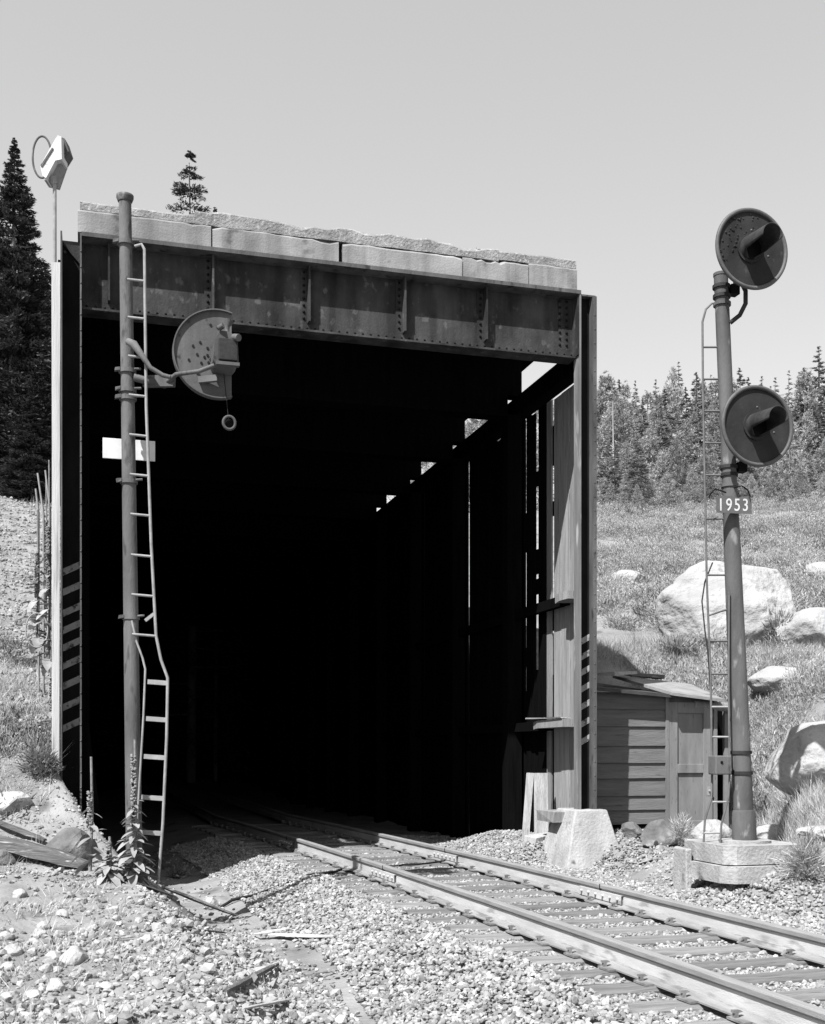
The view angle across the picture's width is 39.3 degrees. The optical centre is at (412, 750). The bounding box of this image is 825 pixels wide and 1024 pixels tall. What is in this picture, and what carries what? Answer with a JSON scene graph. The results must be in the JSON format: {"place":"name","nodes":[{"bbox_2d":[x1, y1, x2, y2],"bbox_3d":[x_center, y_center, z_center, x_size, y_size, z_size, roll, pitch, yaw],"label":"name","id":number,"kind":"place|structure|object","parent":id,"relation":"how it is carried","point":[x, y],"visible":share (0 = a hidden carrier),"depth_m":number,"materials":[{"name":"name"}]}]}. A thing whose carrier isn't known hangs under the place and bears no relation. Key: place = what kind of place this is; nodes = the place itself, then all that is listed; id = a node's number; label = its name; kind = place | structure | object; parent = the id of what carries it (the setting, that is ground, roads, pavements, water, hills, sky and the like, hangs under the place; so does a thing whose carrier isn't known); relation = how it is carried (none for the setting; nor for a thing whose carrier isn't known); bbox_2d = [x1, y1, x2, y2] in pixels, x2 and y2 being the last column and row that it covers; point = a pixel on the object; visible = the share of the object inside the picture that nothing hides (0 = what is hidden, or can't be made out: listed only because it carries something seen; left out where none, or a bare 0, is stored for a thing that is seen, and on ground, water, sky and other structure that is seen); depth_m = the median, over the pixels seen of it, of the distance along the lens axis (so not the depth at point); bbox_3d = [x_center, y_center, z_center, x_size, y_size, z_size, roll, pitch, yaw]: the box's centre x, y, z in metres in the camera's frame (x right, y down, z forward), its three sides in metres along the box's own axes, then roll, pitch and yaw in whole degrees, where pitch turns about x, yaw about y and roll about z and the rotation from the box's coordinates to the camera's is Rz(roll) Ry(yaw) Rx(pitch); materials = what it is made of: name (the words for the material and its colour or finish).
{"place":"outdoors","nodes":[
{"label":"outdoors","id":0,"kind":"place"},
{"bbox_2d":[0,496,824,1023],"bbox_3d":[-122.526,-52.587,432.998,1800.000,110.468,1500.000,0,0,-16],"label":"ground","id":1,"kind":"structure","parent":0,"point":[178,820],"depth_m":13.53,"materials":[{"name":"gravel"}]},
{"bbox_2d":[0,791,32,814],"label":"boulder","id":2,"kind":"object","parent":1,"relation":"on","point":[16,801],"visible":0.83,"depth_m":12.99,"materials":[{"name":"stone"}]},
{"bbox_2d":[0,820,46,840],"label":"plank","id":3,"kind":"object","parent":1,"relation":"on","point":[19,830],"visible":1,"depth_m":12.53,"materials":[{"name":"grey wood"}]},
{"bbox_2d":[0,137,51,502],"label":"fir tree","id":4,"kind":"object","parent":1,"relation":"on","point":[29,321],"visible":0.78,"depth_m":44.35,"materials":[{"name":"black plant"}]},
{"bbox_2d":[0,384,51,504],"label":"fir tree","id":5,"kind":"object","parent":1,"relation":"on","point":[20,456],"visible":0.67,"depth_m":42.57,"materials":[{"name":"black plant"}]},
{"bbox_2d":[0,627,51,822],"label":"bank scrub","id":6,"kind":"object","parent":1,"relation":"on","point":[10,720],"visible":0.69,"depth_m":15.36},
{"bbox_2d":[18,510,51,653],"bbox_3d":[-5.277,-2.358,16.198,0.531,2.052,0.624,0,0,11],"label":"mullein plant","id":7,"kind":"object","parent":1,"relation":"on","point":[34,641],"visible":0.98,"depth_m":16.19,"materials":[{"name":"grey plant"}]},
{"bbox_2d":[25,460,51,675],"bbox_3d":[-5.018,-2.539,15.987,0.600,2.981,0.582,0,0,38],"label":"mullein plant","id":8,"kind":"object","parent":1,"relation":"on","point":[46,665],"visible":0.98,"depth_m":15.99,"materials":[{"name":"grey plant"}]},
{"bbox_2d":[15,745,64,773],"bbox_3d":[-4.405,0.116,13.624,0.565,0.370,0.540,0,0,39],"label":"dry shrub","id":9,"kind":"object","parent":1,"relation":"on","point":[49,763],"visible":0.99,"depth_m":13.57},
{"bbox_2d":[37,473,44,694],"bbox_3d":[-5.479,-2.430,17.000,0.118,3.317,0.028,0,0,0],"label":"stake","id":10,"kind":"object","parent":1,"relation":"on","point":[43,576],"visible":0.91,"depth_m":17.00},
{"bbox_2d":[0,835,88,868],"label":"driftwood log","id":11,"kind":"object","parent":1,"relation":"on","point":[28,849],"visible":0.88,"depth_m":11.74,"materials":[{"name":"grey wood"}]},
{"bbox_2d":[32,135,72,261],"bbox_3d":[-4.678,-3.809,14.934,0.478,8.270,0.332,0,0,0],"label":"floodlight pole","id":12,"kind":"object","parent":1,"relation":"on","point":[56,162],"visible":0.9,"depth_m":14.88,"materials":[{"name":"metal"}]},
{"bbox_2d":[45,827,98,859],"bbox_3d":[-3.583,1.043,12.137,0.558,0.477,0.437,0,0,-16],"label":"boulder","id":13,"kind":"object","parent":1,"relation":"on","point":[62,839],"visible":0.41,"depth_m":12.01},
{"bbox_2d":[59,946,88,965],"bbox_3d":[-2.253,1.378,7.659,0.162,0.167,0.184,0,0,31],"label":"boulder","id":14,"kind":"object","parent":1,"relation":"on","point":[75,954],"visible":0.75,"depth_m":7.60,"materials":[{"name":"stone"}]},
{"bbox_2d":[69,757,106,874],"bbox_3d":[-3.122,0.648,11.232,0.374,1.176,0.414,0,0,-44],"label":"mullein plant","id":15,"kind":"object","parent":1,"relation":"on","point":[90,825],"visible":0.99,"depth_m":11.19,"materials":[{"name":"grey plant"}]},
{"bbox_2d":[86,836,127,886],"bbox_3d":[-2.881,1.103,10.988,0.415,0.566,0.408,0,0,24],"label":"mullein plant","id":16,"kind":"object","parent":1,"relation":"on","point":[109,873],"visible":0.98,"depth_m":10.96,"materials":[{"name":"grey plant"}]},
{"bbox_2d":[111,739,161,885],"bbox_3d":[-2.662,0.649,11.063,0.510,1.510,0.456,0,0,-16],"label":"mullein plant","id":17,"kind":"object","parent":1,"relation":"on","point":[133,876],"visible":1,"depth_m":11.03,"materials":[{"name":"grey plant"}]},
{"bbox_2d":[103,192,241,884],"bbox_3d":[-2.342,-2.043,11.299,1.508,6.798,0.506,0,0,11],"label":"railway signal","id":18,"kind":"object","parent":1,"relation":"on","point":[205,356],"visible":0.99,"depth_m":11.24,"materials":[{"name":"paint"}]},
{"bbox_2d":[90,150,259,782],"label":"pine tree","id":19,"kind":"object","parent":1,"relation":"on","point":[190,737],"visible":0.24,"depth_m":49.53,"materials":[{"name":"black plant"}]},
{"bbox_2d":[161,886,237,915],"bbox_3d":[-2.200,1.568,11.979,0.127,0.412,0.993,0,0,39],"label":"plank","id":20,"kind":"object","parent":1,"relation":"on","point":[194,899],"visible":1,"depth_m":11.92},
{"bbox_2d":[222,963,278,991],"bbox_3d":[-1.124,1.605,8.239,0.060,0.320,2.518,0,0,1],"label":"plank","id":21,"kind":"object","parent":1,"relation":"on","point":[248,979],"visible":0.92,"depth_m":7.81,"materials":[{"name":"grey wood"}]},
{"bbox_2d":[253,840,377,849],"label":"railway tie","id":22,"kind":"object","parent":1,"relation":"on","point":[369,844],"visible":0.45,"depth_m":18.42,"materials":[{"name":"wood"}]},
{"bbox_2d":[262,843,389,852],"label":"railway tie","id":23,"kind":"object","parent":1,"relation":"on","point":[379,847],"visible":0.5,"depth_m":17.89,"materials":[{"name":"wood"}]},
{"bbox_2d":[51,200,616,868],"bbox_3d":[-6.936,-2.200,36.726,7.458,9.061,46.383,0,0,-16],"label":"snowshed","id":24,"kind":"object","parent":1,"relation":"on","point":[371,372],"visible":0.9,"depth_m":19.37,"materials":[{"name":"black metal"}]},
{"bbox_2d":[270,846,400,856],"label":"railway tie","id":25,"kind":"object","parent":1,"relation":"on","point":[390,850],"visible":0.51,"depth_m":17.36,"materials":[{"name":"wood"}]},
{"bbox_2d":[278,849,412,859],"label":"railway tie","id":26,"kind":"object","parent":1,"relation":"on","point":[403,852],"visible":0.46,"depth_m":16.86,"materials":[{"name":"wood"}]},
{"bbox_2d":[287,852,425,862],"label":"railway tie","id":27,"kind":"object","parent":1,"relation":"on","point":[413,856],"visible":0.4,"depth_m":16.33,"materials":[{"name":"wood"}]},
{"bbox_2d":[296,855,436,866],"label":"railway tie","id":28,"kind":"object","parent":1,"relation":"on","point":[325,863],"visible":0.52,"depth_m":15.84,"materials":[{"name":"wood"}]},
{"bbox_2d":[306,858,452,870],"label":"railway tie","id":29,"kind":"object","parent":1,"relation":"on","point":[442,864],"visible":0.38,"depth_m":15.30,"materials":[{"name":"wood"}]},
{"bbox_2d":[316,862,467,874],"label":"railway tie","id":30,"kind":"object","parent":1,"relation":"on","point":[346,870],"visible":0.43,"depth_m":14.88,"materials":[{"name":"wood"}]},
{"bbox_2d":[330,866,484,879],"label":"railway tie","id":31,"kind":"object","parent":1,"relation":"on","point":[357,875],"visible":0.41,"depth_m":14.34,"materials":[{"name":"wood"}]},
{"bbox_2d":[0,495,822,1023],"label":"rubble","id":32,"kind":"object","parent":1,"relation":"on","point":[230,953],"visible":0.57,"depth_m":8.19,"materials":[{"name":"gravel"}]},
{"bbox_2d":[0,497,824,1023],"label":"dry grass","id":33,"kind":"structure","parent":1,"relation":"on","point":[812,807],"depth_m":16.96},
{"bbox_2d":[337,870,501,884],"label":"railway tie","id":34,"kind":"object","parent":1,"relation":"on","point":[374,881],"visible":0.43,"depth_m":13.80,"materials":[{"name":"wood"}]},
{"bbox_2d":[350,874,520,889],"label":"railway tie","id":35,"kind":"object","parent":1,"relation":"on","point":[506,880],"visible":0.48,"depth_m":13.29,"materials":[{"name":"wood"}]},
{"bbox_2d":[362,879,540,894],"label":"railway tie","id":36,"kind":"object","parent":1,"relation":"on","point":[521,886],"visible":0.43,"depth_m":12.78,"materials":[{"name":"wood"}]},
{"bbox_2d":[375,885,561,901],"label":"railway tie","id":37,"kind":"object","parent":1,"relation":"on","point":[545,890],"visible":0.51,"depth_m":12.25,"materials":[{"name":"wood"}]},
{"bbox_2d":[124,829,824,1023],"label":"ballast","id":38,"kind":"structure","parent":1,"relation":"on","point":[592,1003],"depth_m":10.05,"materials":[{"name":"gravel"}]},
{"bbox_2d":[391,890,583,908],"bbox_3d":[0.999,1.589,11.819,2.615,0.262,0.255,0,0,-18],"label":"railway tie","id":39,"kind":"object","parent":1,"relation":"on","point":[430,902],"visible":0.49,"depth_m":11.79,"materials":[{"name":"wood"}]},
{"bbox_2d":[453,419,526,504],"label":"pine tree","id":40,"kind":"object","parent":1,"relation":"on","point":[472,425],"visible":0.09,"depth_m":52.19,"materials":[{"name":"grey plant"}]},
{"bbox_2d":[174,778,824,964],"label":"rail","id":41,"kind":"object","parent":1,"relation":"on","point":[808,946],"visible":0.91,"depth_m":11.38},
{"bbox_2d":[403,896,607,915],"bbox_3d":[1.163,1.589,11.325,2.589,0.262,0.246,0,0,-18],"label":"railway tie","id":42,"kind":"object","parent":1,"relation":"on","point":[588,902],"visible":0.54,"depth_m":11.26,"materials":[{"name":"wood"}]},
{"bbox_2d":[421,902,634,922],"bbox_3d":[1.321,1.589,10.844,2.583,0.262,0.248,0,0,-18],"label":"railway tie","id":43,"kind":"object","parent":1,"relation":"on","point":[612,909],"visible":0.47,"depth_m":10.81,"materials":[{"name":"wood"}]},
{"bbox_2d":[522,773,533,839],"bbox_3d":[1.670,0.856,16.759,0.102,1.068,0.309,0,0,28],"label":"loose board","id":44,"kind":"object","parent":1,"relation":"on","point":[527,804],"visible":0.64,"depth_m":16.76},
{"bbox_2d":[534,773,547,833],"bbox_3d":[1.871,0.859,16.780,0.268,1.065,0.216,0,0,-16],"label":"loose board","id":45,"kind":"object","parent":1,"relation":"on","point":[540,791],"visible":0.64,"depth_m":16.78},
{"bbox_2d":[444,909,663,931],"bbox_3d":[1.483,1.589,10.349,2.471,0.262,0.248,0,0,-18],"label":"railway tie","id":46,"kind":"object","parent":1,"relation":"on","point":[640,917],"visible":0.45,"depth_m":10.29,"materials":[{"name":"wood"}]},
{"bbox_2d":[460,917,694,940],"bbox_3d":[1.644,1.589,9.852,2.571,0.262,0.257,0,0,-17],"label":"railway tie","id":47,"kind":"object","parent":1,"relation":"on","point":[672,926],"visible":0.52,"depth_m":9.81,"materials":[{"name":"wood"}]},
{"bbox_2d":[597,371,620,425],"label":"pine tree","id":48,"kind":"object","parent":1,"relation":"on","point":[602,403],"visible":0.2,"depth_m":89.53,"materials":[{"name":"grey plant"}]},
{"bbox_2d":[489,926,734,952],"bbox_3d":[1.818,1.589,9.315,2.497,0.262,0.260,0,0,-18],"label":"railway tie","id":49,"kind":"object","parent":1,"relation":"on","point":[703,934],"visible":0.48,"depth_m":9.27,"materials":[{"name":"wood"}]},
{"bbox_2d":[598,446,626,507],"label":"fir tree","id":50,"kind":"object","parent":1,"relation":"on","point":[617,481],"visible":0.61,"depth_m":51.83,"materials":[{"name":"grey plant"}]},
{"bbox_2d":[597,396,651,493],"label":"pine tree","id":51,"kind":"object","parent":1,"relation":"on","point":[606,419],"visible":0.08,"depth_m":66.48,"materials":[{"name":"grey plant"}]},
{"bbox_2d":[601,440,652,504],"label":"pine tree","id":52,"kind":"object","parent":1,"relation":"on","point":[626,445],"visible":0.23,"depth_m":58.55,"materials":[{"name":"grey plant"}]},
{"bbox_2d":[597,398,659,495],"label":"pine tree","id":53,"kind":"object","parent":1,"relation":"on","point":[606,448],"visible":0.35,"depth_m":63.92,"materials":[{"name":"grey plant"}]},
{"bbox_2d":[621,822,642,838],"bbox_3d":[2.974,1.089,15.644,0.326,0.253,0.305,0,0,-16],"label":"boulder","id":54,"kind":"object","parent":1,"relation":"on","point":[629,830],"visible":0.91,"depth_m":15.54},
{"bbox_2d":[616,433,660,511],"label":"fir tree","id":55,"kind":"object","parent":1,"relation":"on","point":[631,472],"visible":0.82,"depth_m":46.92,"materials":[{"name":"grey plant"}]},
{"bbox_2d":[618,425,670,492],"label":"pine tree","id":56,"kind":"object","parent":1,"relation":"on","point":[647,449],"visible":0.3,"depth_m":58.96,"materials":[{"name":"grey plant"}]},
{"bbox_2d":[633,400,657,474],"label":"fir tree","id":57,"kind":"object","parent":1,"relation":"on","point":[642,426],"visible":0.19,"depth_m":69.57,"materials":[{"name":"grey plant"}]},
{"bbox_2d":[521,937,774,964],"bbox_3d":[1.987,1.589,8.789,2.645,0.262,0.252,0,0,-18],"label":"railway tie","id":58,"kind":"object","parent":1,"relation":"on","point":[570,957],"visible":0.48,"depth_m":8.75,"materials":[{"name":"wood"}]},
{"bbox_2d":[640,819,682,845],"bbox_3d":[3.365,1.113,15.491,0.696,0.393,0.458,0,0,-16],"label":"boulder","id":59,"kind":"object","parent":1,"relation":"on","point":[659,831],"visible":0.7,"depth_m":15.36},
{"bbox_2d":[597,676,728,829],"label":"equipment shed","id":60,"kind":"structure","parent":1,"relation":"on","point":[653,750],"depth_m":16.84,"materials":[{"name":"paint"}]},
{"bbox_2d":[669,702,712,826],"bbox_3d":[4.094,0.218,16.975,0.720,1.856,0.128,0,0,-16],"label":"door","id":61,"kind":"structure","parent":60,"relation":"in","point":[689,726],"depth_m":16.99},
{"bbox_2d":[654,397,672,468],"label":"fir tree","id":62,"kind":"object","parent":1,"relation":"on","point":[662,436],"visible":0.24,"depth_m":70.92,"materials":[{"name":"grey plant"}]},
{"bbox_2d":[638,453,689,508],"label":"pine tree","id":63,"kind":"object","parent":1,"relation":"on","point":[657,470],"visible":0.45,"depth_m":54.40,"materials":[{"name":"grey plant"}]},
{"bbox_2d":[650,471,680,507],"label":"pine tree","id":64,"kind":"object","parent":1,"relation":"on","point":[667,491],"visible":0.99,"depth_m":45.30,"materials":[{"name":"grey plant"}]},
{"bbox_2d":[656,383,684,434],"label":"pine tree","id":65,"kind":"object","parent":1,"relation":"on","point":[669,389],"visible":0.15,"depth_m":91.25,"materials":[{"name":"grey plant"}]},
{"bbox_2d":[648,438,701,506],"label":"pine tree","id":66,"kind":"object","parent":1,"relation":"on","point":[673,459],"visible":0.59,"depth_m":54.19,"materials":[{"name":"grey plant"}]},
{"bbox_2d":[662,366,691,437],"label":"pine tree","id":67,"kind":"object","parent":1,"relation":"on","point":[679,387],"visible":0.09,"depth_m":94.66,"materials":[{"name":"grey plant"}]},
{"bbox_2d":[655,634,704,652],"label":"dry shrub","id":68,"kind":"object","parent":1,"relation":"on","point":[666,644],"visible":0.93,"depth_m":21.11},
{"bbox_2d":[667,810,695,844],"bbox_3d":[3.567,1.030,15.394,0.552,0.530,0.586,0,0,-16],"label":"grass tuft","id":69,"kind":"object","parent":1,"relation":"on","point":[682,831],"visible":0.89,"depth_m":15.36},
{"bbox_2d":[555,949,819,979],"bbox_3d":[2.158,1.589,8.253,2.466,0.262,0.248,0,0,-17],"label":"railway tie","id":70,"kind":"object","parent":1,"relation":"on","point":[782,960],"visible":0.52,"depth_m":8.21,"materials":[{"name":"wood"}]},
{"bbox_2d":[553,490,824,823],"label":"hillside brush","id":71,"kind":"object","parent":1,"relation":"on","point":[785,551],"visible":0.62,"depth_m":30.86,"materials":[{"name":"plant"}]},
{"bbox_2d":[678,468,703,504],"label":"pine tree","id":72,"kind":"object","parent":1,"relation":"on","point":[690,482],"visible":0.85,"depth_m":46.18,"materials":[{"name":"grey plant"}]},
{"bbox_2d":[671,419,716,480],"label":"pine tree","id":73,"kind":"object","parent":1,"relation":"on","point":[682,440],"visible":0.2,"depth_m":73.16,"materials":[{"name":"grey plant"}]},
{"bbox_2d":[682,409,711,477],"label":"fir tree","id":74,"kind":"object","parent":1,"relation":"on","point":[699,443],"visible":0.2,"depth_m":69.70,"materials":[{"name":"grey plant"}]},
{"bbox_2d":[683,372,710,429],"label":"fir tree","id":75,"kind":"object","parent":1,"relation":"on","point":[696,388],"visible":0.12,"depth_m":99.98,"materials":[{"name":"grey plant"}]},
{"bbox_2d":[573,965,824,996],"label":"railway tie","id":76,"kind":"object","parent":1,"relation":"on","point":[640,984],"visible":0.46,"depth_m":7.63,"materials":[{"name":"wood"}]},
{"bbox_2d":[683,377,719,451],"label":"pine tree","id":77,"kind":"object","parent":1,"relation":"on","point":[713,386],"visible":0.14,"depth_m":86.48,"materials":[{"name":"grey plant"}]},
{"bbox_2d":[684,398,720,500],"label":"pine tree","id":78,"kind":"object","parent":1,"relation":"on","point":[710,425],"visible":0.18,"depth_m":65.03,"materials":[{"name":"grey plant"}]},
{"bbox_2d":[690,433,720,503],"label":"pine tree","id":79,"kind":"object","parent":1,"relation":"on","point":[713,460],"visible":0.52,"depth_m":50.32,"materials":[{"name":"grey plant"}]},
{"bbox_2d":[692,468,721,504],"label":"pine tree","id":80,"kind":"object","parent":1,"relation":"on","point":[709,488],"visible":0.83,"depth_m":45.06,"materials":[{"name":"grey plant"}]},
{"bbox_2d":[688,819,731,838],"bbox_3d":[3.953,1.133,15.364,0.613,0.440,0.488,0,0,-16],"label":"boulder","id":81,"kind":"object","parent":1,"relation":"on","point":[712,825],"visible":0.47,"depth_m":15.21,"materials":[{"name":"stone"}]},
{"bbox_2d":[597,500,824,705],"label":"hillside scrub","id":82,"kind":"object","parent":1,"relation":"on","point":[659,591],"visible":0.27,"depth_m":32.98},
{"bbox_2d":[680,1009,752,1023],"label":"railway tie","id":83,"kind":"object","parent":1,"relation":"on","point":[734,1018],"visible":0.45,"depth_m":6.47,"materials":[{"name":"wood"}]},
{"bbox_2d":[617,988,824,1013],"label":"railway tie","id":84,"kind":"object","parent":1,"relation":"on","point":[683,1002],"visible":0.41,"depth_m":6.94,"materials":[{"name":"wood"}]},
{"bbox_2d":[655,560,796,646],"bbox_3d":[6.030,-2.589,22.085,2.874,2.073,2.079,0,0,-16],"label":"boulder","id":85,"kind":"object","parent":1,"relation":"on","point":[678,605],"visible":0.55,"depth_m":21.53,"materials":[{"name":"stone"}]},
{"bbox_2d":[673,208,799,891],"bbox_3d":[3.522,-1.934,12.260,1.103,7.456,1.286,0,0,-16],"label":"railway signal","id":86,"kind":"object","parent":1,"relation":"on","point":[755,421],"visible":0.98,"depth_m":12.16,"materials":[{"name":"grey paint"}]},
{"bbox_2d":[753,787,771,820],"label":"dry shrub","id":87,"kind":"object","parent":1,"relation":"on","point":[761,807],"visible":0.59,"depth_m":17.23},
{"bbox_2d":[756,824,783,840],"bbox_3d":[4.271,1.048,13.855,0.555,0.340,0.402,0,0,-16],"label":"boulder","id":88,"kind":"object","parent":1,"relation":"on","point":[762,829],"visible":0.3,"depth_m":13.70,"materials":[{"name":"stone"}]},
{"bbox_2d":[747,666,800,694],"bbox_3d":[6.305,-1.185,19.708,1.239,0.522,0.905,0,0,-16],"label":"boulder","id":89,"kind":"object","parent":1,"relation":"on","point":[769,676],"visible":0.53,"depth_m":19.38,"materials":[{"name":"stone"}]},
{"bbox_2d":[760,464,788,503],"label":"pine tree","id":90,"kind":"object","parent":1,"relation":"on","point":[768,493],"visible":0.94,"depth_m":47.37,"materials":[{"name":"grey plant"}]},
{"bbox_2d":[756,602,795,645],"bbox_3d":[6.776,-2.290,21.206,1.082,0.853,0.873,0,0,-16],"label":"dry shrub","id":91,"kind":"object","parent":1,"relation":"on","point":[778,624],"visible":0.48,"depth_m":21.09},
{"bbox_2d":[757,442,811,498],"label":"pine tree","id":92,"kind":"object","parent":1,"relation":"on","point":[796,461],"visible":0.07,"depth_m":56.63,"materials":[{"name":"grey plant"}]},
{"bbox_2d":[769,435,808,502],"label":"pine tree","id":93,"kind":"object","parent":1,"relation":"on","point":[786,462],"visible":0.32,"depth_m":52.99,"materials":[{"name":"grey plant"}]},
{"bbox_2d":[764,721,824,794],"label":"boulder","id":94,"kind":"object","parent":1,"relation":"on","point":[800,749],"visible":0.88,"depth_m":14.08,"materials":[{"name":"stone"}]},
{"bbox_2d":[771,824,824,880],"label":"grass tuft","id":95,"kind":"object","parent":1,"relation":"on","point":[804,861],"visible":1,"depth_m":11.55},
{"bbox_2d":[780,467,815,502],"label":"pine tree","id":96,"kind":"object","parent":1,"relation":"on","point":[796,483],"visible":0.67,"depth_m":47.29,"materials":[{"name":"grey plant"}]},
{"bbox_2d":[775,607,824,648],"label":"boulder","id":97,"kind":"object","parent":1,"relation":"on","point":[807,623],"visible":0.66,"depth_m":20.74,"materials":[{"name":"stone"}]},
{"bbox_2d":[787,368,824,472],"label":"pine tree","id":98,"kind":"object","parent":1,"relation":"on","point":[801,383],"visible":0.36,"depth_m":88.34,"materials":[{"name":"grey plant"}]},
{"bbox_2d":[794,409,819,470],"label":"pine tree","id":99,"kind":"object","parent":1,"relation":"on","point":[808,429],"visible":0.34,"depth_m":71.59,"materials":[{"name":"grey plant"}]},
{"bbox_2d":[793,440,824,496],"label":"pine tree","id":100,"kind":"object","parent":1,"relation":"on","point":[819,459],"visible":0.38,"depth_m":54.33,"materials":[{"name":"grey plant"}]},
{"bbox_2d":[800,346,824,425],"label":"fir tree","id":101,"kind":"object","parent":1,"relation":"on","point":[817,380],"visible":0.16,"depth_m":91.88,"materials":[{"name":"grey plant"}]},
{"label":"railway tie","id":102,"kind":"object","parent":1,"relation":"on","visible":0},
{"bbox_2d":[141,779,824,1023],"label":"rail","id":103,"kind":"object","parent":102,"relation":"on","point":[727,994],"visible":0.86,"depth_m":8.46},
{"bbox_2d":[0,0,824,511],"label":"sky","id":104,"kind":"structure","parent":0,"point":[617,139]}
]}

